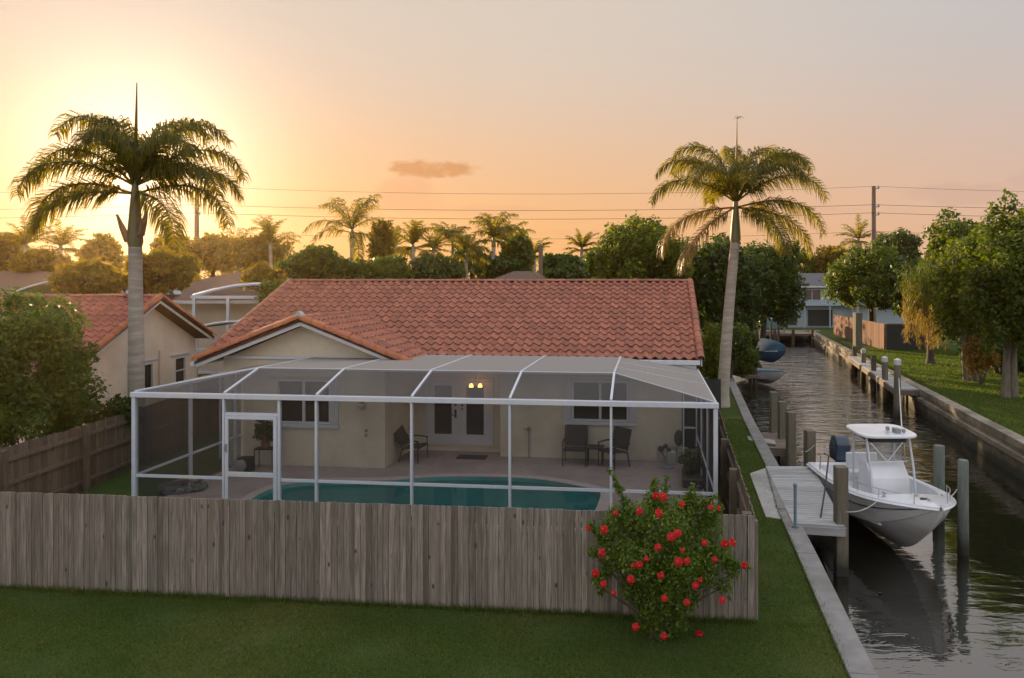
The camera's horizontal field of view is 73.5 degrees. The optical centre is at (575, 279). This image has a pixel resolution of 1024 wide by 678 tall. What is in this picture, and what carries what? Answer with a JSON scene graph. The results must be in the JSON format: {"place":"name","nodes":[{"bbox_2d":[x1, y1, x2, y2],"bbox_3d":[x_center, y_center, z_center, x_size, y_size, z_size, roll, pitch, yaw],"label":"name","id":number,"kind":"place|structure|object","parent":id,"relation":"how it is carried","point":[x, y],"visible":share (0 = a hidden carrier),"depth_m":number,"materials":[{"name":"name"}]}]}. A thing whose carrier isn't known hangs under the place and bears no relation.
{"place":"outdoors","nodes":[
{"label":"outdoors","id":0,"kind":"place"},
{"bbox_2d":[0,293,216,444],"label":"neighbour house","id":1,"kind":"structure","parent":0,"point":[173,330],"depth_m":22.46,"materials":[{"name":"beige paint"}]},
{"bbox_2d":[0,582,847,677],"bbox_3d":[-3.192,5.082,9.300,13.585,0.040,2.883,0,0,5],"label":"grass","id":2,"kind":"structure","parent":0,"point":[36,614],"depth_m":9.61,"materials":[{"name":"plant"}]},
{"bbox_2d":[0,307,1023,677],"bbox_3d":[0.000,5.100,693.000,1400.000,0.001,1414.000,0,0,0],"label":"ground lawn","id":3,"kind":"structure","parent":0,"point":[206,461],"depth_m":9.81,"materials":[{"name":"green plant"}]},
{"bbox_2d":[0,231,34,270],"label":"broadleaf tree","id":4,"kind":"object","parent":3,"relation":"on","point":[9,250],"visible":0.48,"depth_m":57.13,"materials":[{"name":"green plant"}]},
{"bbox_2d":[0,214,63,252],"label":"date palm","id":5,"kind":"object","parent":3,"relation":"on","point":[20,238],"visible":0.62,"depth_m":51.93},
{"bbox_2d":[6,248,74,272],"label":"broadleaf tree","id":6,"kind":"object","parent":3,"relation":"on","point":[44,259],"visible":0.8,"depth_m":47.14,"materials":[{"name":"green plant"}]},
{"bbox_2d":[0,285,111,447],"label":"garden bush","id":7,"kind":"object","parent":3,"relation":"on","point":[44,336],"visible":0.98,"depth_m":16.26,"materials":[{"name":"green plant"}]},
{"bbox_2d":[35,218,90,257],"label":"date palm","id":8,"kind":"object","parent":3,"relation":"on","point":[65,236],"visible":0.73,"depth_m":53.90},
{"bbox_2d":[0,271,125,296],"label":"shingle roof house","id":9,"kind":"structure","parent":3,"relation":"on","point":[10,279],"depth_m":45.29,"materials":[{"name":"pink paint"}]},
{"bbox_2d":[44,255,127,296],"bbox_3d":[-21.236,2.021,29.950,3.056,6.277,3.389,0,0,-14],"label":"broadleaf tree","id":10,"kind":"object","parent":3,"relation":"on","point":[91,276],"visible":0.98,"depth_m":29.29,"materials":[{"name":"green plant"}]},
{"bbox_2d":[16,281,180,296],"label":"screen dome","id":11,"kind":"structure","parent":3,"relation":"on","point":[41,287],"depth_m":33.79,"materials":[{"name":"white metal"}]},
{"bbox_2d":[73,231,127,270],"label":"broadleaf tree","id":12,"kind":"object","parent":3,"relation":"on","point":[105,247],"visible":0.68,"depth_m":55.34,"materials":[{"name":"green plant"}]},
{"bbox_2d":[0,392,218,493],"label":"wooden fence","id":13,"kind":"object","parent":3,"relation":"on","point":[83,458],"visible":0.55,"depth_m":16.99,"materials":[{"name":"wood"}]},
{"bbox_2d":[97,393,142,427],"bbox_3d":[-12.207,4.092,18.305,1.103,2.092,1.282,0,0,0],"label":"fence bush","id":14,"kind":"object","parent":3,"relation":"on","point":[117,405],"visible":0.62,"depth_m":18.06,"materials":[{"name":"green plant"}]},
{"bbox_2d":[6,83,251,409],"bbox_3d":[-12.582,-0.267,19.815,6.267,10.736,4.608,0,0,0],"label":"royal palm","id":15,"kind":"object","parent":3,"relation":"on","point":[136,158],"visible":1,"depth_m":19.20,"materials":[{"name":"plant"}]},
{"bbox_2d":[119,247,205,296],"bbox_3d":[-18.722,1.810,31.131,3.031,6.698,3.181,0,0,-14],"label":"broadleaf tree","id":16,"kind":"object","parent":3,"relation":"on","point":[164,272],"visible":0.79,"depth_m":30.36,"materials":[{"name":"green plant"}]},
{"bbox_2d":[148,234,196,255],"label":"broadleaf tree","id":17,"kind":"object","parent":3,"relation":"on","point":[154,244],"visible":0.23,"depth_m":59.06,"materials":[{"name":"green plant"}]},
{"bbox_2d":[119,272,287,373],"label":"shingle roof house","id":18,"kind":"structure","parent":3,"relation":"on","point":[210,311],"depth_m":37.00,"materials":[{"name":"beige paint"}]},
{"bbox_2d":[189,231,235,276],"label":"broadleaf tree","id":19,"kind":"object","parent":3,"relation":"on","point":[207,255],"visible":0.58,"depth_m":60.46,"materials":[{"name":"green plant"}]},
{"bbox_2d":[190,282,267,372],"bbox_3d":[-14.585,2.605,31.005,4.890,4.989,1.750,0,0,0],"label":"pool enclosure","id":20,"kind":"object","parent":3,"relation":"on","point":[250,291],"visible":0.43,"depth_m":30.41,"materials":[{"name":"white metal"}]},
{"bbox_2d":[206,226,257,271],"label":"feather palm","id":21,"kind":"object","parent":3,"relation":"on","point":[225,240],"visible":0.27,"depth_m":59.61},
{"bbox_2d":[224,231,294,271],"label":"broadleaf tree","id":22,"kind":"object","parent":3,"relation":"on","point":[235,248],"visible":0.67,"depth_m":56.59,"materials":[{"name":"green plant"}]},
{"bbox_2d":[240,261,287,286],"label":"broadleaf tree","id":23,"kind":"object","parent":3,"relation":"on","point":[258,272],"visible":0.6,"depth_m":32.50,"materials":[{"name":"green plant"}]},
{"bbox_2d":[237,215,302,268],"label":"date palm","id":24,"kind":"object","parent":3,"relation":"on","point":[269,230],"visible":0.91,"depth_m":55.87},
{"bbox_2d":[254,275,286,303],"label":"broadleaf tree","id":25,"kind":"object","parent":3,"relation":"on","point":[266,289],"visible":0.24,"depth_m":29.70,"materials":[{"name":"green plant"}]},
{"bbox_2d":[273,243,353,281],"bbox_3d":[-13.296,1.635,34.878,3.799,7.041,3.733,0,0,29],"label":"broadleaf tree","id":26,"kind":"object","parent":3,"relation":"on","point":[311,261],"visible":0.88,"depth_m":34.07,"materials":[{"name":"green plant"}]},
{"bbox_2d":[302,194,387,275],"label":"feather palm","id":27,"kind":"object","parent":3,"relation":"on","point":[357,214],"visible":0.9,"depth_m":44.69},
{"bbox_2d":[0,492,757,620],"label":"wooden fence","id":28,"kind":"object","parent":3,"relation":"on","point":[228,547],"visible":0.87,"depth_m":10.79,"materials":[{"name":"wood"}]},
{"bbox_2d":[365,218,396,261],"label":"broadleaf tree","id":29,"kind":"object","parent":3,"relation":"on","point":[386,234],"visible":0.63,"depth_m":45.60,"materials":[{"name":"green plant"}]},
{"bbox_2d":[345,254,418,281],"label":"broadleaf tree","id":30,"kind":"object","parent":3,"relation":"on","point":[391,267],"visible":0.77,"depth_m":34.92,"materials":[{"name":"green plant"}]},
{"bbox_2d":[393,219,440,269],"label":"date palm","id":31,"kind":"object","parent":3,"relation":"on","point":[413,235],"visible":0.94,"depth_m":49.85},
{"bbox_2d":[415,227,450,258],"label":"date palm","id":32,"kind":"object","parent":3,"relation":"on","point":[434,240],"visible":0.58,"depth_m":53.88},
{"bbox_2d":[164,449,705,533],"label":"pool deck","id":33,"kind":"structure","parent":3,"relation":"on","point":[638,474],"depth_m":17.94,"materials":[{"name":"concrete"}]},
{"bbox_2d":[158,480,207,494],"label":"rock pond","id":34,"kind":"structure","parent":33,"relation":"on","point":[170,488],"depth_m":16.23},
{"bbox_2d":[254,446,272,469],"bbox_3d":[-8.278,4.755,18.198,0.500,0.560,0.300,0,0,0],"label":"plant stand","id":35,"kind":"object","parent":33,"relation":"on","point":[259,448],"visible":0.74,"depth_m":18.06,"materials":[{"name":"black metal"}]},
{"bbox_2d":[252,420,272,447],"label":"potted plant","id":36,"kind":"object","parent":35,"relation":"on","point":[263,430],"visible":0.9,"depth_m":18.10,"materials":[{"name":"green plant"}]},
{"bbox_2d":[393,425,427,462],"bbox_3d":[-4.690,4.543,19.119,0.893,0.992,0.660,0,0,12],"label":"patio chair","id":37,"kind":"object","parent":33,"relation":"on","point":[401,435],"visible":0.77,"depth_m":19.11,"materials":[{"name":"metal"}]},
{"bbox_2d":[130,355,718,529],"bbox_3d":[-3.349,3.530,16.639,12.920,3.020,5.294,0,0,6],"label":"pool enclosure","id":38,"kind":"object","parent":33,"relation":"on","point":[535,380],"visible":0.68,"depth_m":14.70,"materials":[{"name":"white metal"}]},
{"bbox_2d":[224,415,276,501],"bbox_3d":[-6.882,3.945,14.401,1.160,2.130,0.104,0,0,6],"label":"screen door","id":39,"kind":"structure","parent":38,"relation":"in","point":[228,473],"depth_m":14.42,"materials":[{"name":"white metal"}]},
{"bbox_2d":[253,477,599,519],"bbox_3d":[-3.436,5.720,15.868,8.018,1.360,3.194,0,0,0],"label":"pool basin","id":40,"kind":"object","parent":33,"relation":"in","point":[468,497],"visible":0.23,"depth_m":17.18,"materials":[{"name":"liquid"}]},
{"bbox_2d":[241,473,609,525],"bbox_3d":[-3.436,5.089,15.868,8.537,0.122,3.714,0,0,0],"label":"pool coping","id":41,"kind":"object","parent":40,"relation":"on","point":[604,502],"visible":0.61,"depth_m":17.18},
{"bbox_2d":[562,424,587,466],"bbox_3d":[-0.017,4.543,18.724,0.660,0.991,0.694,0,0,6],"label":"patio chair","id":42,"kind":"object","parent":33,"relation":"on","point":[576,435],"visible":0.88,"depth_m":18.93,"materials":[{"name":"metal"}]},
{"bbox_2d":[597,426,631,470],"bbox_3d":[1.053,4.543,18.467,0.694,0.991,0.660,0,0,-42],"label":"patio chair","id":43,"kind":"object","parent":33,"relation":"on","point":[621,436],"visible":0.91,"depth_m":18.52,"materials":[{"name":"metal"}]},
{"bbox_2d":[658,430,682,468],"bbox_3d":[2.492,4.565,18.515,0.527,0.949,0.733,0,0,40],"label":"potted plant","id":44,"kind":"object","parent":33,"relation":"on","point":[670,459],"visible":1,"depth_m":18.59,"materials":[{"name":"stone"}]},
{"bbox_2d":[682,468,703,491],"bbox_3d":[2.954,4.951,16.805,0.762,0.232,1.578,0,0,0],"label":"planter","id":45,"kind":"object","parent":33,"relation":"on","point":[697,478],"visible":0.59,"depth_m":16.50,"materials":[{"name":"brown ceramic"}]},
{"bbox_2d":[677,446,701,475],"bbox_3d":[2.919,4.535,17.021,0.786,0.783,0.760,0,0,19],"label":"planter shrub","id":46,"kind":"object","parent":45,"relation":"in","point":[690,468],"visible":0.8,"depth_m":16.94,"materials":[{"name":"green plant"}]},
{"bbox_2d":[407,252,465,281],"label":"broadleaf tree","id":47,"kind":"object","parent":3,"relation":"on","point":[427,266],"visible":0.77,"depth_m":36.99,"materials":[{"name":"green plant"}]},
{"bbox_2d":[190,278,704,467],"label":"tile roof house","id":48,"kind":"structure","parent":3,"relation":"on","point":[652,320],"depth_m":19.60,"materials":[{"name":"beige paint"}]},
{"bbox_2d":[269,394,338,428],"bbox_3d":[-7.380,3.285,18.523,2.030,1.430,0.180,0,0,6],"label":"window","id":49,"kind":"structure","parent":48,"relation":"in","point":[299,414],"depth_m":18.52,"materials":[{"name":"glass"}]},
{"bbox_2d":[427,397,458,444],"bbox_3d":[-3.983,3.975,20.443,0.971,1.910,0.110,0,0,6],"label":"door","id":50,"kind":"structure","parent":48,"relation":"in","point":[442,418],"depth_m":20.47,"materials":[{"name":"white paint"}]},
{"bbox_2d":[459,397,490,445],"bbox_3d":[-3.009,3.975,20.346,0.971,1.910,0.100,0,0,6],"label":"door","id":51,"kind":"structure","parent":48,"relation":"in","point":[474,419],"depth_m":20.36,"materials":[{"name":"white paint"}]},
{"bbox_2d":[563,376,636,425],"bbox_3d":[0.682,3.395,19.214,2.080,1.370,0.180,0,0,6],"label":"window","id":52,"kind":"structure","parent":48,"relation":"in","point":[581,415],"depth_m":19.20,"materials":[{"name":"glass"}]},
{"bbox_2d":[427,221,471,254],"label":"feather palm","id":53,"kind":"object","parent":3,"relation":"on","point":[446,233],"visible":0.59,"depth_m":51.72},
{"bbox_2d":[446,232,493,278],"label":"feather palm","id":54,"kind":"object","parent":3,"relation":"on","point":[460,243],"visible":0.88,"depth_m":39.90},
{"bbox_2d":[467,211,528,258],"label":"feather palm","id":55,"kind":"object","parent":3,"relation":"on","point":[492,228],"visible":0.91,"depth_m":43.90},
{"bbox_2d":[469,252,528,281],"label":"broadleaf tree","id":56,"kind":"object","parent":3,"relation":"on","point":[500,265],"visible":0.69,"depth_m":42.97,"materials":[{"name":"green plant"}]},
{"bbox_2d":[499,228,535,271],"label":"broadleaf tree","id":57,"kind":"object","parent":3,"relation":"on","point":[523,252],"visible":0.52,"depth_m":45.20,"materials":[{"name":"green plant"}]},
{"bbox_2d":[535,252,587,276],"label":"broadleaf tree","id":58,"kind":"object","parent":3,"relation":"on","point":[550,260],"visible":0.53,"depth_m":47.16,"materials":[{"name":"green plant"}]},
{"bbox_2d":[544,260,590,281],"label":"broadleaf tree","id":59,"kind":"object","parent":3,"relation":"on","point":[569,271],"visible":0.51,"depth_m":32.32,"materials":[{"name":"green plant"}]},
{"bbox_2d":[564,228,598,260],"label":"date palm","id":60,"kind":"object","parent":3,"relation":"on","point":[581,244],"visible":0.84,"depth_m":57.80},
{"bbox_2d":[592,210,695,281],"bbox_3d":[3.809,0.575,38.131,5.939,9.172,7.257,0,0,0],"label":"broadleaf tree","id":61,"kind":"object","parent":3,"relation":"on","point":[632,246],"visible":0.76,"depth_m":36.50,"materials":[{"name":"green plant"}]},
{"bbox_2d":[586,467,754,642],"bbox_3d":[1.336,3.936,9.515,2.409,2.528,1.214,0,0,0],"label":"hibiscus shrub","id":62,"kind":"object","parent":3,"relation":"on","point":[655,575],"visible":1,"depth_m":9.56,"materials":[{"name":"green plant"}]},
{"bbox_2d":[696,321,720,384],"bbox_3d":[5.609,3.462,29.464,1.799,3.375,1.938,0,0,0],"label":"side shrub","id":63,"kind":"object","parent":3,"relation":"on","point":[711,343],"visible":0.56,"depth_m":29.02,"materials":[{"name":"green plant"}]},
{"bbox_2d":[703,377,754,600],"bbox_3d":[3.631,4.296,17.403,0.191,1.665,14.508,0,0,8],"label":"wooden fence","id":64,"kind":"object","parent":3,"relation":"on","point":[735,498],"visible":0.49,"depth_m":13.54,"materials":[{"name":"wood"}]},
{"bbox_2d":[682,379,720,447],"bbox_3d":[3.759,4.034,20.650,1.240,2.091,0.071,0,0,6],"label":"window","id":65,"kind":"structure","parent":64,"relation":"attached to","point":[689,421],"depth_m":20.64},
{"bbox_2d":[681,232,779,334],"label":"broadleaf tree","id":66,"kind":"object","parent":3,"relation":"on","point":[709,280],"visible":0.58,"depth_m":40.20,"materials":[{"name":"green plant"}]},
{"bbox_2d":[708,322,755,377],"bbox_3d":[7.805,3.634,34.833,2.751,3.025,2.790,0,0,20],"label":"bank shrub","id":67,"kind":"object","parent":3,"relation":"on","point":[742,339],"visible":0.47,"depth_m":34.51,"materials":[{"name":"green plant"}]},
{"bbox_2d":[713,305,759,373],"bbox_3d":[9.249,3.548,40.071,2.987,4.362,3.263,0,0,38],"label":"broadleaf tree","id":68,"kind":"object","parent":3,"relation":"on","point":[748,320],"visible":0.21,"depth_m":39.50,"materials":[{"name":"green plant"}]},
{"bbox_2d":[648,116,830,407],"bbox_3d":[6.366,-0.761,27.180,6.481,11.756,5.630,0,0,34],"label":"royal palm","id":69,"kind":"object","parent":3,"relation":"on","point":[733,180],"visible":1,"depth_m":27.18,"materials":[{"name":"plant"}]},
{"bbox_2d":[730,344,761,376],"bbox_3d":[8.792,4.346,37.005,2.407,1.967,2.438,0,0,0],"label":"bank shrub","id":70,"kind":"object","parent":3,"relation":"on","point":[752,363],"visible":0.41,"depth_m":36.40,"materials":[{"name":"green plant"}]},
{"bbox_2d":[750,468,780,519],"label":"concrete slab","id":71,"kind":"structure","parent":3,"relation":"on","point":[759,480],"depth_m":16.21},
{"bbox_2d":[743,237,808,338],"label":"broadleaf tree","id":72,"kind":"object","parent":3,"relation":"on","point":[781,302],"visible":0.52,"depth_m":44.43,"materials":[{"name":"green plant"}]},
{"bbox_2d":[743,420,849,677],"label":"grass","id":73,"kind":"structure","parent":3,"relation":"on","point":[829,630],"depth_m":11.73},
{"bbox_2d":[730,375,878,677],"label":"seawall","id":74,"kind":"object","parent":3,"relation":"on","point":[852,649],"visible":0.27,"depth_m":11.28,"materials":[{"name":"grey concrete"}]},
{"bbox_2d":[766,466,845,536],"bbox_3d":[5.385,5.144,16.289,1.290,0.217,4.639,0,0,10],"label":"dock","id":75,"kind":"object","parent":74,"relation":"on","point":[810,487],"visible":0.81,"depth_m":15.64,"materials":[{"name":"grey wood"}]},
{"bbox_2d":[810,244,847,272],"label":"broadleaf tree","id":76,"kind":"object","parent":3,"relation":"on","point":[830,253],"visible":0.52,"depth_m":90.98,"materials":[{"name":"green plant"}]},
{"bbox_2d":[818,240,897,321],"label":"broadleaf tree","id":77,"kind":"object","parent":3,"relation":"on","point":[855,278],"visible":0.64,"depth_m":54.91,"materials":[{"name":"green plant"}]},
{"bbox_2d":[833,215,885,311],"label":"date palm","id":78,"kind":"object","parent":3,"relation":"on","point":[857,234],"visible":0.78,"depth_m":71.85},
{"bbox_2d":[834,314,886,349],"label":"wood panel fence","id":79,"kind":"object","parent":3,"relation":"on","point":[873,334],"visible":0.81,"depth_m":53.56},
{"bbox_2d":[871,185,879,321],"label":"utility pole","id":80,"kind":"object","parent":3,"relation":"on","point":[873,213],"visible":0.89,"depth_m":65.83,"materials":[{"name":"brown wood"}]},
{"bbox_2d":[868,227,924,260],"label":"broadleaf tree","id":81,"kind":"object","parent":3,"relation":"on","point":[908,244],"visible":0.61,"depth_m":78.22,"materials":[{"name":"green plant"}]},
{"bbox_2d":[874,253,928,322],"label":"broadleaf tree","id":82,"kind":"object","parent":3,"relation":"on","point":[896,299],"visible":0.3,"depth_m":51.13,"materials":[{"name":"green plant"}]},
{"bbox_2d":[886,323,927,349],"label":"panel wall","id":83,"kind":"structure","parent":3,"relation":"on","point":[895,339],"depth_m":49.38,"materials":[{"name":"grey wood"}]},
{"bbox_2d":[808,330,1023,480],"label":"seawall","id":84,"kind":"object","parent":3,"relation":"on","point":[1000,445],"visible":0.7,"depth_m":25.82,"materials":[{"name":"concrete"}]},
{"bbox_2d":[847,356,919,395],"bbox_3d":[16.714,6.138,37.713,1.217,2.325,14.138,0,0,13],"label":"bank dock","id":85,"kind":"object","parent":84,"relation":"on","point":[907,389],"visible":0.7,"depth_m":35.44,"materials":[{"name":"grey wood"}]},
{"bbox_2d":[894,259,950,363],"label":"weeping pine","id":86,"kind":"object","parent":3,"relation":"on","point":[923,295],"visible":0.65,"depth_m":41.26,"materials":[{"name":"green plant"}]},
{"bbox_2d":[914,207,985,343],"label":"broadleaf tree","id":87,"kind":"object","parent":3,"relation":"on","point":[951,229],"visible":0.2,"depth_m":46.22,"materials":[{"name":"green plant"}]},
{"bbox_2d":[928,227,1005,380],"bbox_3d":[20.165,1.174,34.458,4.364,7.971,5.108,0,0,0],"label":"canal bank tree","id":88,"kind":"object","parent":3,"relation":"on","point":[948,311],"visible":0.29,"depth_m":34.44,"materials":[{"name":"green plant"}]},
{"bbox_2d":[960,336,1001,384],"bbox_3d":[19.560,3.894,32.994,1.806,2.493,1.461,0,0,36],"label":"croton bush","id":89,"kind":"object","parent":3,"relation":"on","point":[973,360],"visible":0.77,"depth_m":32.92,"materials":[{"name":"orange plant"}]},
{"bbox_2d":[941,188,1023,397],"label":"canal bank tree","id":90,"kind":"object","parent":3,"relation":"on","point":[991,270],"visible":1,"depth_m":29.00,"materials":[{"name":"green plant"}]},
{"bbox_2d":[950,325,1023,373],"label":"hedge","id":91,"kind":"object","parent":3,"relation":"on","point":[1020,361],"visible":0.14,"depth_m":36.46,"materials":[{"name":"green plant"}]},
{"bbox_2d":[0,0,1023,278],"label":"sky","id":92,"kind":"structure","parent":0,"point":[501,104],"materials":[{"name":"orange"}]},
{"bbox_2d":[723,418,824,627],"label":"grass","id":93,"kind":"structure","parent":0,"point":[764,522],"depth_m":12.53,"materials":[{"name":"plant"}]},
{"bbox_2d":[756,273,906,327],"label":"canal end house","id":94,"kind":"structure","parent":0,"point":[817,311],"depth_m":73.00,"materials":[{"name":"white"}]},
{"bbox_2d":[733,342,1023,677],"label":"canal water","id":95,"kind":"structure","parent":0,"point":[933,604],"depth_m":14.99,"materials":[{"name":"black liquid"}]},
{"bbox_2d":[742,358,761,385],"bbox_3d":[10.578,5.900,40.900,1.149,2.800,4.925,0,0,15],"label":"lift frame","id":96,"kind":"object","parent":95,"relation":"in","point":[754,376],"visible":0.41,"depth_m":39.09,"materials":[{"name":"grey metal"}]},
{"bbox_2d":[730,368,783,382],"bbox_3d":[10.879,5.545,40.000,1.760,0.915,3.800,0,0,-24],"label":"boat","id":97,"kind":"object","parent":96,"relation":"on","point":[770,375],"visible":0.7,"depth_m":38.96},
{"bbox_2d":[756,338,784,361],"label":"boat","id":98,"kind":"object","parent":96,"relation":"on","point":[770,350],"visible":0.71,"depth_m":41.38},
{"bbox_2d":[769,391,777,432],"bbox_3d":[6.921,5.661,23.900,0.242,3.477,0.242,0,0,0],"label":"dock pile","id":99,"kind":"object","parent":95,"relation":"in","point":[773,397],"visible":0.45,"depth_m":23.78,"materials":[{"name":"grey wood"}]},
{"bbox_2d":[777,401,786,465],"bbox_3d":[6.702,5.678,22.200,0.236,3.444,0.235,0,0,0],"label":"dock pile","id":100,"kind":"object","parent":95,"relation":"in","point":[781,420],"visible":0.45,"depth_m":22.09,"materials":[{"name":"grey wood"}]},
{"bbox_2d":[761,433,785,456],"bbox_3d":[6.410,5.272,21.950,0.804,0.235,2.296,0,0,10],"label":"wooden landing","id":101,"kind":"object","parent":100,"relation":"attached to","point":[778,448],"visible":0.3,"depth_m":21.23,"materials":[{"name":"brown wood"}]},
{"bbox_2d":[786,411,795,465],"bbox_3d":[6.484,5.692,20.600,0.240,3.415,0.240,0,0,-3],"label":"dock pile","id":102,"kind":"object","parent":95,"relation":"in","point":[790,438],"visible":0.45,"depth_m":20.48,"materials":[{"name":"grey wood"}]},
{"bbox_2d":[803,429,815,465],"bbox_3d":[6.470,5.783,18.900,0.250,3.234,0.250,0,0,-7],"label":"dock pile","id":103,"kind":"object","parent":95,"relation":"in","point":[809,438],"visible":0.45,"depth_m":18.79,"materials":[{"name":"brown wood"}]},
{"bbox_2d":[833,465,848,576],"bbox_3d":[5.491,5.633,14.150,0.240,3.535,0.240,0,0,3],"label":"dock pile","id":104,"kind":"object","parent":95,"relation":"in","point":[840,517],"visible":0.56,"depth_m":14.03,"materials":[{"name":"grey wood"}]},
{"bbox_2d":[853,312,861,348],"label":"timber post","id":105,"kind":"object","parent":95,"relation":"in","point":[857,329],"visible":0.5,"depth_m":49.76,"materials":[{"name":"brown wood"}]},
{"bbox_2d":[806,383,956,546],"bbox_3d":[7.247,4.218,16.291,2.215,3.643,5.317,0,0,-1],"label":"motor boat","id":106,"kind":"object","parent":95,"relation":"on","point":[906,510],"visible":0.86,"depth_m":15.68,"materials":[{"name":"grey plastic"}]},
{"bbox_2d":[893,358,900,416],"bbox_3d":[14.353,5.454,30.500,0.355,3.896,0.324,0,0,0],"label":"dock pile","id":107,"kind":"object","parent":95,"relation":"in","point":[897,381],"visible":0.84,"depth_m":30.38,"materials":[{"name":"grey wood"}]},
{"bbox_2d":[933,444,944,523],"bbox_3d":[9.131,5.787,17.200,0.302,3.229,0.292,0,0,0],"label":"dock pile","id":108,"kind":"object","parent":95,"relation":"in","point":[939,466],"visible":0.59,"depth_m":17.10,"materials":[{"name":"grey wood"}]},
{"bbox_2d":[957,459,968,555],"bbox_3d":[8.618,5.705,15.200,0.237,3.391,0.243,0,0,0],"label":"dock pile","id":109,"kind":"object","parent":95,"relation":"in","point":[963,512],"visible":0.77,"depth_m":15.11,"materials":[{"name":"grey wood"}]},
{"bbox_2d":[851,348,1023,436],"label":"grass","id":110,"kind":"structure","parent":0,"point":[918,359],"depth_m":34.02,"materials":[{"name":"plant"}]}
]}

